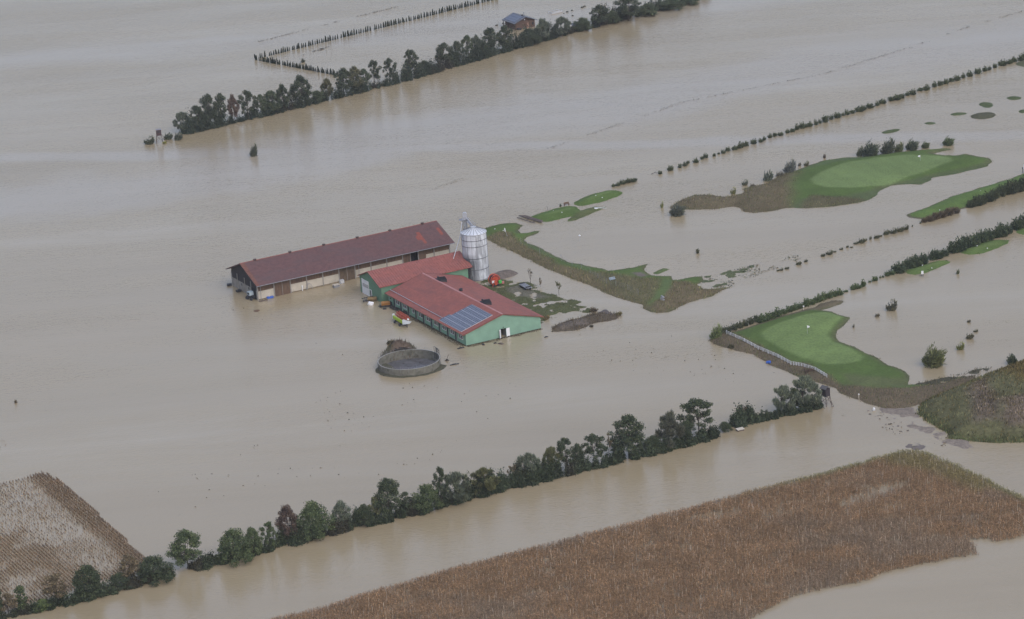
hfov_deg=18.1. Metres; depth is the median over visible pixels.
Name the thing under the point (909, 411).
gravel track
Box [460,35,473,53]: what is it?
broadleaf tree
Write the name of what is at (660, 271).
grass islet
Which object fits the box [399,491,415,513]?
broadleaf tree
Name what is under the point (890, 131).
grass islet
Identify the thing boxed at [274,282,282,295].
barn door
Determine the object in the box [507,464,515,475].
broadleaf tree
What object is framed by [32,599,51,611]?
broadleaf tree
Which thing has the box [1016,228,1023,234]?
golf tee ground
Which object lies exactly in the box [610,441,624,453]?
broadleaf tree
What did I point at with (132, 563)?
broadleaf tree
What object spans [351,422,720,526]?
undergrowth
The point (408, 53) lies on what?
broadleaf tree
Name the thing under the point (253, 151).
bush
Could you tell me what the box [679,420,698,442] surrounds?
broadleaf tree
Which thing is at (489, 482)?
broadleaf tree
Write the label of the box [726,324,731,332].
bush
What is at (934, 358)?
bush
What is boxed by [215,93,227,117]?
broadleaf tree
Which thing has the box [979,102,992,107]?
grass islet
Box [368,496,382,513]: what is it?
broadleaf tree
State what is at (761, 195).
rough grass
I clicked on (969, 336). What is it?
bush
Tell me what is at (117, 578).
broadleaf tree
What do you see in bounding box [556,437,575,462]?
broadleaf tree
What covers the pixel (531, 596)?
corn field
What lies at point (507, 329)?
door leaf
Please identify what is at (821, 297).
bush
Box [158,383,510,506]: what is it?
floating litter
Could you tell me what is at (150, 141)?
bush
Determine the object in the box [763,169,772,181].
bush
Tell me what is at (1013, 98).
grass islet
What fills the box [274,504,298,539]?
broadleaf tree
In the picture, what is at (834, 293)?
bush
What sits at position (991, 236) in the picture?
bush
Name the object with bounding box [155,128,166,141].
hunting stand
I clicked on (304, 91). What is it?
broadleaf tree
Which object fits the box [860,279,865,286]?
bush
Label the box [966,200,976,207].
bush
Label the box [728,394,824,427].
undergrowth
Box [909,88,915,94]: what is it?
bush
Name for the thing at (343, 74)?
broadleaf tree
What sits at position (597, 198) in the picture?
golf tee ground
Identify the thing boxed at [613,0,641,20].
broadleaf tree
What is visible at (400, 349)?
weeds
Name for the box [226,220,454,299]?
long barn
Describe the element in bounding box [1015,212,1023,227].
bush
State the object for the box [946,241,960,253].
bush
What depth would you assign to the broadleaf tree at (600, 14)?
1243.86 m
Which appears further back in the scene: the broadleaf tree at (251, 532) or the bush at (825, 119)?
the bush at (825, 119)
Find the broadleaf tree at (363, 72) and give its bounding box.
[357,68,369,83]
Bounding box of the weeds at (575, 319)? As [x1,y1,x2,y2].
[551,311,618,330]
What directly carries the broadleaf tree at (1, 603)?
on the flood water
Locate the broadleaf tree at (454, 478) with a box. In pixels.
[439,470,470,501]
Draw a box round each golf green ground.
[670,148,991,212]
[709,300,975,407]
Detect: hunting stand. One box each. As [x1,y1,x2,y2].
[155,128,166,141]
[819,385,832,406]
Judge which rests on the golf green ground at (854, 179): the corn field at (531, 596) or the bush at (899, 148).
the bush at (899, 148)
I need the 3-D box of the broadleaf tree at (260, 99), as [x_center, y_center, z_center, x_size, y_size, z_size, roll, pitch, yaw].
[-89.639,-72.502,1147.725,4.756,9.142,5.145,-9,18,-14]
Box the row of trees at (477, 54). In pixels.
[178,0,696,134]
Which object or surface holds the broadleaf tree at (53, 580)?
on the flood water
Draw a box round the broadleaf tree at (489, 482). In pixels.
[469,467,500,494]
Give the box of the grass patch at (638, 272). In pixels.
[485,223,729,312]
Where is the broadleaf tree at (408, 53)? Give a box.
[403,49,418,68]
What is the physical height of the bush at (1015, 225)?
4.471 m
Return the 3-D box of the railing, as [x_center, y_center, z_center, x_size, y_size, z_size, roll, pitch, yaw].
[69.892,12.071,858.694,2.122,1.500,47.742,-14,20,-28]
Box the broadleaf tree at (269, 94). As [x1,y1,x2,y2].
[263,90,281,111]
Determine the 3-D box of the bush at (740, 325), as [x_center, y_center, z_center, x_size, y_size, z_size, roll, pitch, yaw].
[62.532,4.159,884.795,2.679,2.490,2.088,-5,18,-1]
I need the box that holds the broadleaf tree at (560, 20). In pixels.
[554,16,571,34]
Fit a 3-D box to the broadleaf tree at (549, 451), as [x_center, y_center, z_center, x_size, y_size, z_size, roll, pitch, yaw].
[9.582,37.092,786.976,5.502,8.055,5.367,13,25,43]
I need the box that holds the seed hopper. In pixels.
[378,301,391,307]
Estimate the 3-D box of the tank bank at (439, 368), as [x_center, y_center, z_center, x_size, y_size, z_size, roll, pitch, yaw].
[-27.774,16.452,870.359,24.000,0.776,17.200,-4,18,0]
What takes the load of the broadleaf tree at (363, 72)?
on the flood water
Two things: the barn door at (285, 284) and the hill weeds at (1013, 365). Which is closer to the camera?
the hill weeds at (1013, 365)
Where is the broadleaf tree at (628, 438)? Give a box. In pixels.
[605,414,645,453]
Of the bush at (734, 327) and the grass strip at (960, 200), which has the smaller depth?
the bush at (734, 327)
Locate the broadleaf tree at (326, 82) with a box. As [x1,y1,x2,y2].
[320,78,333,97]
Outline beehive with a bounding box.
[735,427,743,431]
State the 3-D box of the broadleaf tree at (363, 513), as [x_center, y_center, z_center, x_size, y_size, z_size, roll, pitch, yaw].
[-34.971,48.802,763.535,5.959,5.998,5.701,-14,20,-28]
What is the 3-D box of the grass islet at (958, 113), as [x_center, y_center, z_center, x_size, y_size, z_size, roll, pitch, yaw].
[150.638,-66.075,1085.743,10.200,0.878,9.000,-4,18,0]
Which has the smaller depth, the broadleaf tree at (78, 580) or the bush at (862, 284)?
the broadleaf tree at (78, 580)
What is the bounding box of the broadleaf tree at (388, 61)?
[382,57,396,77]
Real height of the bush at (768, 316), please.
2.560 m
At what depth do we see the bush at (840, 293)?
906.48 m
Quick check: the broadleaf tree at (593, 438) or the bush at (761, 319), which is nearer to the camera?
the broadleaf tree at (593, 438)
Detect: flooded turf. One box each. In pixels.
[701,265,753,286]
[917,368,988,384]
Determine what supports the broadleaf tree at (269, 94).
on the flood water
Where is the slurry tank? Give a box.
[377,346,440,375]
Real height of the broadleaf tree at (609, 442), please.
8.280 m
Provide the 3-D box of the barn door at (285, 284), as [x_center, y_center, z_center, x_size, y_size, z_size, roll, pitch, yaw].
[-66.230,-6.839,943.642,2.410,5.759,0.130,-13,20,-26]
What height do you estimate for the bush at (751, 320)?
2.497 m
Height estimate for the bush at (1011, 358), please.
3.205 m
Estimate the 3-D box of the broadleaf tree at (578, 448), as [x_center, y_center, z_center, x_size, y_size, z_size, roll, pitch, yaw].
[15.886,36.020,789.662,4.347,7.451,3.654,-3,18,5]
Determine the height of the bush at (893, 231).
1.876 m
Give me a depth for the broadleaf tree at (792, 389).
817.00 m
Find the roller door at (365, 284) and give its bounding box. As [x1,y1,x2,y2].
[361,278,369,295]
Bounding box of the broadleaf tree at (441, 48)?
[434,42,453,61]
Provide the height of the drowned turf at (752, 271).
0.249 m
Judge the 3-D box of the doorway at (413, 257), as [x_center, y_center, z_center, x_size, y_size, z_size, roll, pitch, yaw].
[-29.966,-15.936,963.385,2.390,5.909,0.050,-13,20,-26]
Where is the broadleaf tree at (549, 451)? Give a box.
[541,446,562,466]
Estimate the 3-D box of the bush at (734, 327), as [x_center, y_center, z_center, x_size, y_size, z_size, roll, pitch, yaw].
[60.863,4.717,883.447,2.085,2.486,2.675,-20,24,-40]
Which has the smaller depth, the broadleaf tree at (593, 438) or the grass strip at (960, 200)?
the broadleaf tree at (593, 438)
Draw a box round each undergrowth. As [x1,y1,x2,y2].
[0,565,175,618]
[186,509,353,571]
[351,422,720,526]
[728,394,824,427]
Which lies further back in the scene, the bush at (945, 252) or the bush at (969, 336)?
the bush at (945, 252)
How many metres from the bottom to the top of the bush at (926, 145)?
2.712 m
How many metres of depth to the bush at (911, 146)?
1045.90 m
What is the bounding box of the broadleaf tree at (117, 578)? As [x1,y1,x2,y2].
[107,571,132,589]
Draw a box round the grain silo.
[460,224,489,280]
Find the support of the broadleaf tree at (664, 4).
on the flood water
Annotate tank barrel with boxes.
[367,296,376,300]
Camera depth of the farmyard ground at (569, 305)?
921.35 m
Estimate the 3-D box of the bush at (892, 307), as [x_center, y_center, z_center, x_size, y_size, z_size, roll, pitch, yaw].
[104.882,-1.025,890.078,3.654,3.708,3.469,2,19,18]
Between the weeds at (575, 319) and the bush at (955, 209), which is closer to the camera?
the weeds at (575, 319)
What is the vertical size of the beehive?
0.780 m
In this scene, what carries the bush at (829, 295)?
on the flood water
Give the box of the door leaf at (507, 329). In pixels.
[506,328,509,335]
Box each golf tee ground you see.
[531,206,604,221]
[574,190,621,205]
[906,260,949,274]
[960,240,1008,254]
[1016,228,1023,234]
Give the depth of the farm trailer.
908.34 m
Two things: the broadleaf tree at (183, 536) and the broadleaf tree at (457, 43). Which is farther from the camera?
the broadleaf tree at (457, 43)
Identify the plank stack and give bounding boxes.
[517,215,542,222]
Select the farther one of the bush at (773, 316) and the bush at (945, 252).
the bush at (945, 252)
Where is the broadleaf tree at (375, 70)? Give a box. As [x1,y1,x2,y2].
[366,59,381,82]
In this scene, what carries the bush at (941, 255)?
on the flood water
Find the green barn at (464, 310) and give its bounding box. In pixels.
[384,273,543,345]
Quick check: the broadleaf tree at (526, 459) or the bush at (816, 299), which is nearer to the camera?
the broadleaf tree at (526, 459)
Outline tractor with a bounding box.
[245,290,256,300]
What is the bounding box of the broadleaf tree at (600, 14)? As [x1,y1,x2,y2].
[589,4,608,24]
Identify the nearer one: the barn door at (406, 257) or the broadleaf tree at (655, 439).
the broadleaf tree at (655, 439)
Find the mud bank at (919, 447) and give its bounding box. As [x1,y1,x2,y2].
[905,444,924,449]
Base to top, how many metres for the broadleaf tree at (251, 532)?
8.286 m
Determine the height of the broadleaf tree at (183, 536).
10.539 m
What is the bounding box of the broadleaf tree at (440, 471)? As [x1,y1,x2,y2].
[432,466,448,500]
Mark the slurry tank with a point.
(422, 361)
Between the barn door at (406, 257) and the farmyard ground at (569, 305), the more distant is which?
the barn door at (406, 257)
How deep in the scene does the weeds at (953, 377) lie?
834.15 m
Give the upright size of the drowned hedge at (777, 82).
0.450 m
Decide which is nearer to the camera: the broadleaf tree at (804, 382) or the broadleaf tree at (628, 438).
the broadleaf tree at (628, 438)
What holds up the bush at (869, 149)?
on the golf green ground at (854, 179)
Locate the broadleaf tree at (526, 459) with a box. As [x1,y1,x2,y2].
[515,452,541,476]
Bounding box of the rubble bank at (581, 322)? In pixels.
[552,313,620,331]
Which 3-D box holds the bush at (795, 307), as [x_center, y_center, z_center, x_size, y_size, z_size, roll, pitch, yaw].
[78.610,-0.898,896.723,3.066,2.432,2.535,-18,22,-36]
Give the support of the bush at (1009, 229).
on the flood water
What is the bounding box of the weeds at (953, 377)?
[918,366,991,384]
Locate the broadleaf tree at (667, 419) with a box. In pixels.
[654,409,685,448]
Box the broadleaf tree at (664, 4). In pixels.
[656,0,685,10]
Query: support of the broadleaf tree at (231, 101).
on the flood water
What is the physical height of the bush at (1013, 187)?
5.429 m
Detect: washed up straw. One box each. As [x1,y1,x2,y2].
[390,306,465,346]
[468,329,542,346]
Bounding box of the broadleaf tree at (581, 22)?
[572,17,592,31]
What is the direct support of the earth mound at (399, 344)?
on the flood water
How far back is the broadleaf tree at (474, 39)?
1208.79 m
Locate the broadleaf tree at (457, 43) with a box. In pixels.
[449,40,461,57]
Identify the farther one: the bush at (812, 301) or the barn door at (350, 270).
the barn door at (350, 270)
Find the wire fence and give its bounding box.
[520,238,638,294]
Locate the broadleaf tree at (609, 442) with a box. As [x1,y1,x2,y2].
[607,432,612,453]
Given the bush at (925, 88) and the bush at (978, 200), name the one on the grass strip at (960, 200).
the bush at (978, 200)
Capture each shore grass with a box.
[486,225,731,312]
[675,154,987,212]
[707,303,962,407]
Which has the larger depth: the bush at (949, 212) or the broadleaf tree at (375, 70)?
the broadleaf tree at (375, 70)
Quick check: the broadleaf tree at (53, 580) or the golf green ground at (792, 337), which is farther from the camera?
the golf green ground at (792, 337)
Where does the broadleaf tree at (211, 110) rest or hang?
on the flood water
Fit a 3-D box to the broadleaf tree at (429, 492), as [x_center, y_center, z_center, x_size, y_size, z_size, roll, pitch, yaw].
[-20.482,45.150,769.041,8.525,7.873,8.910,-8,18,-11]
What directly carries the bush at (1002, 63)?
on the flood water
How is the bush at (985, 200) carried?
on the grass strip at (960, 200)
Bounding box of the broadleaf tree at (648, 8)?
[637,3,659,15]
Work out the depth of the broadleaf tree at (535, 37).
1224.08 m
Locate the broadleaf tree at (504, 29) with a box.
[496,25,514,46]
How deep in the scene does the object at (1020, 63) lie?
1144.24 m
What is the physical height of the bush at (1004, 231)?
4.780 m
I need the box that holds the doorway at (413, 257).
[410,252,415,261]
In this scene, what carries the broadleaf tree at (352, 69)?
on the flood water
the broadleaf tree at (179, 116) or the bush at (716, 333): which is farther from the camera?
the broadleaf tree at (179, 116)
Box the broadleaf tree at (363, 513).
[352,503,374,525]
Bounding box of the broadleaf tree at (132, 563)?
[118,554,140,576]
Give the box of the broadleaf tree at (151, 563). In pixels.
[135,554,174,586]
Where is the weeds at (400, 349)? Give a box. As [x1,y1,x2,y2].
[380,338,417,360]
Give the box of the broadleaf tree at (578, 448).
[569,443,584,462]
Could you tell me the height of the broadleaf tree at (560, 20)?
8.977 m
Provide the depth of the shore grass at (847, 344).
854.07 m
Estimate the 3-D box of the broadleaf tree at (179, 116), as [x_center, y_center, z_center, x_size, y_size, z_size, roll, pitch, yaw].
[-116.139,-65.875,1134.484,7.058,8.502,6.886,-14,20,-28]
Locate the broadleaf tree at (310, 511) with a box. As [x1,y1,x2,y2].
[296,500,336,540]
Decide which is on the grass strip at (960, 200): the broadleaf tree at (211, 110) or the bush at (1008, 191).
the bush at (1008, 191)
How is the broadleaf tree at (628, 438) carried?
on the flood water
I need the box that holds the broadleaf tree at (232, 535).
[217,527,254,566]
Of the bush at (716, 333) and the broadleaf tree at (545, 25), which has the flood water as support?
the broadleaf tree at (545, 25)
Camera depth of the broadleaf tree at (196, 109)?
1134.54 m
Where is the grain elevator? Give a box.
[453,212,474,258]
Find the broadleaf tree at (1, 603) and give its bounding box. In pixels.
[0,592,4,614]
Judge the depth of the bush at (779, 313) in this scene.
891.82 m
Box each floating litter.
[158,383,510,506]
[867,410,945,454]
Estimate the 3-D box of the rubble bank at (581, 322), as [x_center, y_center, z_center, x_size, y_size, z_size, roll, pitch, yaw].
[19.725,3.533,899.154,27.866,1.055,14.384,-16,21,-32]
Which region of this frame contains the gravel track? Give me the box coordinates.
[879,407,973,448]
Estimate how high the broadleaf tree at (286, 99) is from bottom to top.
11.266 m
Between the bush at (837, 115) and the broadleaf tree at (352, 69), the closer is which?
the bush at (837, 115)
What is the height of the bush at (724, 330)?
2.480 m
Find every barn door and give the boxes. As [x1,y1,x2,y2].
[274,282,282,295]
[282,280,290,294]
[339,267,347,280]
[347,266,354,279]
[403,253,410,262]
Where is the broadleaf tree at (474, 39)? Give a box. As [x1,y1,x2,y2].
[470,35,482,51]
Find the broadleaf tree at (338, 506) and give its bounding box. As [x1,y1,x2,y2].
[331,500,351,524]
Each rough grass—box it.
[668,169,857,212]
[708,331,977,407]
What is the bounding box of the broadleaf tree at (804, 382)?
[791,373,822,406]
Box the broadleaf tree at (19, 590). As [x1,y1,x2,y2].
[13,585,27,609]
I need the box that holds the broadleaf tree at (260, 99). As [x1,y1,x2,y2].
[254,94,267,112]
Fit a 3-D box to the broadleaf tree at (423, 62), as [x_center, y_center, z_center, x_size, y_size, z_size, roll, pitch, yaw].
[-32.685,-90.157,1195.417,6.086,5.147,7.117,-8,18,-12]
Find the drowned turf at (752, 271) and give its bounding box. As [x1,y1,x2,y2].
[712,255,800,287]
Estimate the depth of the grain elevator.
944.93 m
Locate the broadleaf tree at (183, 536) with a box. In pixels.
[165,529,202,567]
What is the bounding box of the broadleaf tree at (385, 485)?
[373,478,401,517]
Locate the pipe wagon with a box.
[519,282,530,289]
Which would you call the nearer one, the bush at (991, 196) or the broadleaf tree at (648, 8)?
the bush at (991, 196)
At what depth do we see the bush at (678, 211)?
992.57 m
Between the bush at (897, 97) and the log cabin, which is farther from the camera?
the log cabin
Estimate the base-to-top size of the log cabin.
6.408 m
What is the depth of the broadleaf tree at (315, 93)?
1161.76 m
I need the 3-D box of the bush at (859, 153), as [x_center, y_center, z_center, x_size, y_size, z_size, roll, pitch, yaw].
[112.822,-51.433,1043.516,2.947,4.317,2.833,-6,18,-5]
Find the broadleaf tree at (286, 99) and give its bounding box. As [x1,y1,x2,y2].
[275,83,291,109]
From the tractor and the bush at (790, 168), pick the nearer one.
the tractor
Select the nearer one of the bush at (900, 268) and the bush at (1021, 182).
the bush at (900, 268)
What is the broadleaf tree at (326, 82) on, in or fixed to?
on the flood water
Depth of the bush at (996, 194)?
986.14 m
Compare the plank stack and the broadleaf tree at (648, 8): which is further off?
the broadleaf tree at (648, 8)
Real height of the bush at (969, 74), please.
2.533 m
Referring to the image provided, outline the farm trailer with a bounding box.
[392,311,410,327]
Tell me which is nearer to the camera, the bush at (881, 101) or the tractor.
the tractor
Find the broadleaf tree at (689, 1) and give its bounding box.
[681,0,698,4]
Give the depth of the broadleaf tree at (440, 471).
768.81 m
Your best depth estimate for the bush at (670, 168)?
1043.05 m
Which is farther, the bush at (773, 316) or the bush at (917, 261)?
the bush at (917, 261)
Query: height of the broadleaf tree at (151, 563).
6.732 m
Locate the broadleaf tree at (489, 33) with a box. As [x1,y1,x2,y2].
[482,27,498,49]
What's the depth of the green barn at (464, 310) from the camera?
903.50 m
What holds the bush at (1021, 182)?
on the grass strip at (960, 200)
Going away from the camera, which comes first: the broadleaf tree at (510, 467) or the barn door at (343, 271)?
the broadleaf tree at (510, 467)
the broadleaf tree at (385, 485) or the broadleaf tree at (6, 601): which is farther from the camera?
the broadleaf tree at (385, 485)
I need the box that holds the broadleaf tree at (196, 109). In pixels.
[190,105,205,124]
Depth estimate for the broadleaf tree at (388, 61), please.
1180.81 m
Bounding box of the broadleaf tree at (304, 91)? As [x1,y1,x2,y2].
[288,74,313,101]
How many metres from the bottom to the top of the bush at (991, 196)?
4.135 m
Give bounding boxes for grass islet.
[654,268,668,273]
[882,129,899,133]
[950,112,966,115]
[971,112,995,118]
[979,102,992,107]
[1007,96,1020,99]
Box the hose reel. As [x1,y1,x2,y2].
[488,273,503,286]
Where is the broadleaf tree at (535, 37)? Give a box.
[517,28,542,46]
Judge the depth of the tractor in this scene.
941.18 m
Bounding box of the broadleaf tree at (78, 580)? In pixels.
[71,564,109,599]
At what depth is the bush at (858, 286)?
911.04 m
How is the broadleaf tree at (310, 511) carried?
on the flood water
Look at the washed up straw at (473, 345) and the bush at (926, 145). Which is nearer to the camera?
the washed up straw at (473, 345)
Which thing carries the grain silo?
on the flood water
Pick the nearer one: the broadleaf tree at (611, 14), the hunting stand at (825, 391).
the hunting stand at (825, 391)
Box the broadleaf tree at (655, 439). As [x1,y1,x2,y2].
[642,435,665,453]
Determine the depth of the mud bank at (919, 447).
788.15 m
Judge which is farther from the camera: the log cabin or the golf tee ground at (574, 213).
the log cabin
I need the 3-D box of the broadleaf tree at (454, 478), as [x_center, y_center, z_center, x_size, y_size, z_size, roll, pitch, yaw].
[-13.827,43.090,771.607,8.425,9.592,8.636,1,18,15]
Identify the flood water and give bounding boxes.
[0,0,1023,618]
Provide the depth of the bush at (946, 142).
1048.29 m
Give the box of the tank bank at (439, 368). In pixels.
[375,363,446,377]
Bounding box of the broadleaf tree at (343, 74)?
[333,67,353,89]
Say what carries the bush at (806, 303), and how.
on the golf green ground at (792, 337)
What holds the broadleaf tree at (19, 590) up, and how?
on the flood water
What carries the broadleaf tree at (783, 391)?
on the flood water
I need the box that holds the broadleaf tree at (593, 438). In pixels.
[581,433,608,457]
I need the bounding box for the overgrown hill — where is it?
[918,364,1023,442]
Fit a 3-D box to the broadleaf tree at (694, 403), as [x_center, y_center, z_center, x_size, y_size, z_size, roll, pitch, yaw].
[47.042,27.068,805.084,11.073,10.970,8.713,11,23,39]
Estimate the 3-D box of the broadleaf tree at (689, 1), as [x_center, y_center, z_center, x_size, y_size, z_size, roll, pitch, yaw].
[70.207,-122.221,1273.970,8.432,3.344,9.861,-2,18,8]
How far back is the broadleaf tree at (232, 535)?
745.02 m
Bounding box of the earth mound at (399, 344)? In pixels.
[382,339,415,355]
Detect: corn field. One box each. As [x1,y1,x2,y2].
[0,471,147,609]
[271,447,1023,618]
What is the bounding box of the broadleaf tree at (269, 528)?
[259,521,277,545]
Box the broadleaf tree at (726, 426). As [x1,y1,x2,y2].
[718,421,732,431]
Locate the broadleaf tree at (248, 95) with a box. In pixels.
[237,90,256,119]
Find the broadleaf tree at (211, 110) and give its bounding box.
[199,93,220,121]
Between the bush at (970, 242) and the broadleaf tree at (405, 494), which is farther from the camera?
the bush at (970, 242)
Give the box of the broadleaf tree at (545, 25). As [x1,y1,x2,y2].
[533,17,549,37]
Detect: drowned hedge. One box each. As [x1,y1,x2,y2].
[258,6,395,41]
[440,10,1022,186]
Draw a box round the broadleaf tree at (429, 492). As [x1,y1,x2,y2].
[411,483,444,513]
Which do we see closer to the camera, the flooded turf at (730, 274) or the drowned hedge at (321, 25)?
the flooded turf at (730, 274)
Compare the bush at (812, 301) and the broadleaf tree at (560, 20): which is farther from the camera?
the broadleaf tree at (560, 20)
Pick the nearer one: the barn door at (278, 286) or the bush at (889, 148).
the barn door at (278, 286)
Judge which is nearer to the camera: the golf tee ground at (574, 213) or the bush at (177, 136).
the golf tee ground at (574, 213)
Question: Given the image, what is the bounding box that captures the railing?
[726,331,825,375]
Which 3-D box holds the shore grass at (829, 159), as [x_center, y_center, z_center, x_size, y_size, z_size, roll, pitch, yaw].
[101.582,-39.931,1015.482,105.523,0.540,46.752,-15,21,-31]
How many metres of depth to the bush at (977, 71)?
1135.69 m
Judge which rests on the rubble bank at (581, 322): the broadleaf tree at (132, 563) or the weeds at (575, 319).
the weeds at (575, 319)
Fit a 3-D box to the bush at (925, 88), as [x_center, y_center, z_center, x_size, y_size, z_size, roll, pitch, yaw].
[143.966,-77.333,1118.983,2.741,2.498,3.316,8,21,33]
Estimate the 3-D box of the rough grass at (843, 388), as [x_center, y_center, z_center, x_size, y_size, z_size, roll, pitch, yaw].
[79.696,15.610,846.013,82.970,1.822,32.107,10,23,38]
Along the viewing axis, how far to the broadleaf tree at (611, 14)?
1249.08 m
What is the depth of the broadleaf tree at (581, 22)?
1240.79 m
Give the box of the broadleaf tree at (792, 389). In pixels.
[790,387,799,405]
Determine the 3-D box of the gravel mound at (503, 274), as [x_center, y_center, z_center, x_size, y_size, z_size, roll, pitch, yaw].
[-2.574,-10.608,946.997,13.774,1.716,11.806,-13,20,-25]
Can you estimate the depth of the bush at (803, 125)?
1081.27 m
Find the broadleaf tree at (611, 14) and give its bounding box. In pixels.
[606,10,619,23]
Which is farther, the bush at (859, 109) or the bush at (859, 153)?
the bush at (859, 109)
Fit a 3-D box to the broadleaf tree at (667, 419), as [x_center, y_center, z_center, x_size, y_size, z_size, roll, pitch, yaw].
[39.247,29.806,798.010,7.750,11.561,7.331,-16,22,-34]
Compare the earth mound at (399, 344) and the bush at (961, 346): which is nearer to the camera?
the bush at (961, 346)
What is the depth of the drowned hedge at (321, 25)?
1278.05 m
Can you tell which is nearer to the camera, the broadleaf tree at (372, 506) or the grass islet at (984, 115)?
the broadleaf tree at (372, 506)
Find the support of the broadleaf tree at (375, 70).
on the flood water
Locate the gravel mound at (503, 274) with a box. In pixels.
[489,270,517,278]
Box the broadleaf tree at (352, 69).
[348,65,363,86]
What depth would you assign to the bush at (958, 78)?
1128.51 m
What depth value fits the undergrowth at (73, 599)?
730.08 m
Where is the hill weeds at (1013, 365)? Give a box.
[915,359,1023,443]
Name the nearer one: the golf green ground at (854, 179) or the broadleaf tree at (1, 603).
the broadleaf tree at (1, 603)
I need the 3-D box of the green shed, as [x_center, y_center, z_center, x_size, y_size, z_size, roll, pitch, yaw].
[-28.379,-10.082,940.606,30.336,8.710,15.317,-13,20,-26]
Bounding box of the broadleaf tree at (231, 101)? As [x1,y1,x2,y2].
[227,93,239,118]
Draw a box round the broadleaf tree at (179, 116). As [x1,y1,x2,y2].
[172,112,189,129]
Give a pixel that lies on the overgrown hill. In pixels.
(972, 426)
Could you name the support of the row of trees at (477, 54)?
on the flood water
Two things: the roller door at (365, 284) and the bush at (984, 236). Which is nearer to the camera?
the roller door at (365, 284)
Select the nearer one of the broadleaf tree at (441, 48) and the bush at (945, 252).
the bush at (945, 252)
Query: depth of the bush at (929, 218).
968.74 m
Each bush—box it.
[144,135,155,143]
[163,132,173,139]
[174,132,182,140]
[249,143,257,156]
[667,165,673,170]
[669,203,686,216]
[709,324,721,339]
[722,326,727,333]
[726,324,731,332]
[731,323,738,330]
[737,321,743,328]
[742,319,748,325]
[748,316,754,324]
[750,138,756,143]
[756,313,767,322]
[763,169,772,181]
[764,313,771,320]
[767,310,776,318]
[774,307,782,316]
[783,159,795,173]
[786,305,792,311]
[792,303,799,310]
[799,122,805,128]
[803,298,809,306]
[808,298,815,304]
[814,296,820,302]
[817,292,825,301]
[822,114,828,122]
[826,291,832,298]
[830,289,838,296]
[834,112,840,118]
[836,287,844,295]
[853,283,861,288]
[854,106,863,111]
[856,146,863,156]
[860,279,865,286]
[861,141,880,156]
[865,103,874,108]
[878,99,885,103]
[879,137,894,153]
[885,299,897,310]
[890,227,897,233]
[890,260,907,273]
[893,94,900,99]
[893,141,903,151]
[902,256,915,269]
[905,137,919,150]
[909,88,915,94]
[910,254,921,267]
[917,252,928,264]
[921,141,929,148]
[921,342,946,368]
[922,84,930,90]
[924,214,934,221]
[928,249,939,260]
[932,212,940,219]
[936,250,944,258]
[938,210,947,217]
[941,247,949,255]
[942,137,954,145]
[945,206,953,215]
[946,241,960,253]
[950,205,960,213]
[953,74,961,80]
[955,235,968,251]
[956,341,963,349]
[962,233,976,247]
[966,70,972,76]
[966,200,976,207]
[966,333,974,338]
[971,193,984,206]
[972,232,980,244]
[973,67,981,73]
[973,229,989,242]
[979,194,988,204]
[983,190,995,201]
[983,228,993,240]
[988,188,1000,198]
[991,227,1000,238]
[994,222,1007,237]
[995,184,1006,196]
[997,59,1005,65]
[1003,182,1010,194]
[1003,222,1012,233]
[1004,179,1018,193]
[1006,353,1017,363]
[1010,216,1023,230]
[1012,179,1021,191]
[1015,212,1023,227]
[1018,174,1023,191]
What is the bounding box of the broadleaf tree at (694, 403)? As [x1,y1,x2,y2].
[676,398,714,430]
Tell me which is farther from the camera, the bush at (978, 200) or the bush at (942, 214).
the bush at (978, 200)
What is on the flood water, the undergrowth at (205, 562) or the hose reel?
the undergrowth at (205, 562)
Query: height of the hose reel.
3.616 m
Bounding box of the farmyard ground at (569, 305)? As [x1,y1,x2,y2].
[480,279,589,322]
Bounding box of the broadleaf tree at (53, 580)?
[41,573,67,597]
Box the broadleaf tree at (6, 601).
[0,593,17,612]
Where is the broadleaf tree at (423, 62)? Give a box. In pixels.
[418,60,428,68]
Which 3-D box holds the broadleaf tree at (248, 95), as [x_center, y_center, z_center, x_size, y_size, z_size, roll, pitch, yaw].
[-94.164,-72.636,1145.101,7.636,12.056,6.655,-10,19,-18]
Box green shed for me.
[357,251,472,301]
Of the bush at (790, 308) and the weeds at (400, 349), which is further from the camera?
the bush at (790, 308)
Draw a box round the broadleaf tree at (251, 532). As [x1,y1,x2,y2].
[241,526,263,556]
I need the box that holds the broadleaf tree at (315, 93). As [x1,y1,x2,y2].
[311,90,325,102]
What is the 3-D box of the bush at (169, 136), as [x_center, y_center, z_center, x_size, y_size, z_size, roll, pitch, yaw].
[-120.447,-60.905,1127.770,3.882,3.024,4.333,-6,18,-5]
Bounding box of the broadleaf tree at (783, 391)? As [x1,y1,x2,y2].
[772,385,795,410]
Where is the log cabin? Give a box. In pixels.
[502,12,536,29]
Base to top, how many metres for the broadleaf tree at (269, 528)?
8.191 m

